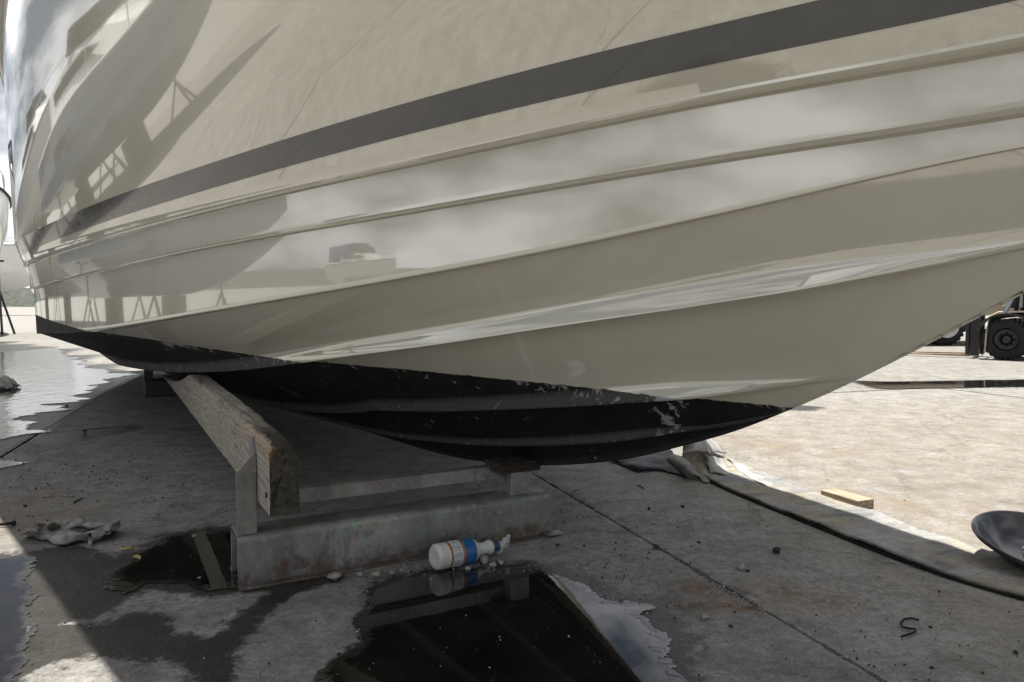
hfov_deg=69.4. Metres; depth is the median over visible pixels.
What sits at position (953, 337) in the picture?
flatbed trailer
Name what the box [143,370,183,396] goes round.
cradle support
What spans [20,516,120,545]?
rag
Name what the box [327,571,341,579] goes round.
stone
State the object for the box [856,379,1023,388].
puddle
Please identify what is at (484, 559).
stone
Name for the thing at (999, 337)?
forklift
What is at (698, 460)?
folded canvas
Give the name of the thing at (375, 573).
stone
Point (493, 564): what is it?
stone
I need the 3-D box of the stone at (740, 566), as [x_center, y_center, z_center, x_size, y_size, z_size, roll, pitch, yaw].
[0.724,0.710,2.332,0.023,0.020,0.032,2,3,37]
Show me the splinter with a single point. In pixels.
(126, 548)
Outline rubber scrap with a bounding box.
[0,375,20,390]
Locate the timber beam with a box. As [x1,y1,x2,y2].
[162,374,299,515]
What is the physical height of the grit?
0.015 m
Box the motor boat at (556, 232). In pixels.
[0,0,1023,464]
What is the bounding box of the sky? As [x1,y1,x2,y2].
[0,78,29,287]
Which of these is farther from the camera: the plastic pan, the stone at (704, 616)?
the plastic pan
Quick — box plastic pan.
[971,510,1023,569]
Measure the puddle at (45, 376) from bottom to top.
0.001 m
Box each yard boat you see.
[0,170,11,252]
[0,237,29,291]
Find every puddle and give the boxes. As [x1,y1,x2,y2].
[0,348,138,467]
[0,530,686,681]
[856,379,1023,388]
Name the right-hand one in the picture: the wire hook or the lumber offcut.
the wire hook
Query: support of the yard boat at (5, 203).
on the keel blocking
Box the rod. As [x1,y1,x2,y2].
[0,520,15,525]
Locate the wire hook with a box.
[899,617,918,637]
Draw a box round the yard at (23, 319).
[0,307,1018,333]
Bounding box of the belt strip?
[695,457,1023,599]
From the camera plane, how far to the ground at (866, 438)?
2.65 m
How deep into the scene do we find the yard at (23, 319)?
43.94 m
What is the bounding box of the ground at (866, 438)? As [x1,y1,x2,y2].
[0,332,1023,681]
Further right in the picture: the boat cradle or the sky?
the boat cradle
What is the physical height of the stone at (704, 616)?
0.017 m
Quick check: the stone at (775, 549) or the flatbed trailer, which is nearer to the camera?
the stone at (775, 549)
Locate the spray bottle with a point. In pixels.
(454, 553)
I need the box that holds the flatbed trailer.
[932,303,1020,345]
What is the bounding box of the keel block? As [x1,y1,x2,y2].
[485,456,540,474]
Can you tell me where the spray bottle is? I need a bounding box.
[429,534,509,569]
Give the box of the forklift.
[910,294,1023,360]
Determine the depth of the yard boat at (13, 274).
61.49 m
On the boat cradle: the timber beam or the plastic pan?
the timber beam
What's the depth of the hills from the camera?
442.70 m
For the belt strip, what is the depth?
2.63 m
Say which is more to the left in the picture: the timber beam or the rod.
the rod
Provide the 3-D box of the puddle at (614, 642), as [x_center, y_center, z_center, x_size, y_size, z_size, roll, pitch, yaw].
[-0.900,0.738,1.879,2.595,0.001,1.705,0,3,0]
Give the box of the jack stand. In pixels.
[0,260,15,334]
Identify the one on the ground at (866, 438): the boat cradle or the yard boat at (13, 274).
the boat cradle
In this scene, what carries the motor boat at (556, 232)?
on the boat cradle
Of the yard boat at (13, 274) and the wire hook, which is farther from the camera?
the yard boat at (13, 274)
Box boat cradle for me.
[230,436,563,590]
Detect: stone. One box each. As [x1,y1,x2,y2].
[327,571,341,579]
[371,571,380,576]
[480,555,488,564]
[489,562,496,567]
[701,613,709,619]
[737,563,744,569]
[772,547,780,552]
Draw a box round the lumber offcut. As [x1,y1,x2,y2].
[821,488,873,508]
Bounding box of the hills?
[1,288,34,306]
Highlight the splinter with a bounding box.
[120,547,133,549]
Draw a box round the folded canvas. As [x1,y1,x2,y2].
[613,438,789,490]
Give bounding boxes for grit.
[0,407,1022,681]
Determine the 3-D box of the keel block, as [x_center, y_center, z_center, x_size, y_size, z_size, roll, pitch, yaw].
[0.002,0.446,2.685,0.173,0.037,0.128,-1,3,-28]

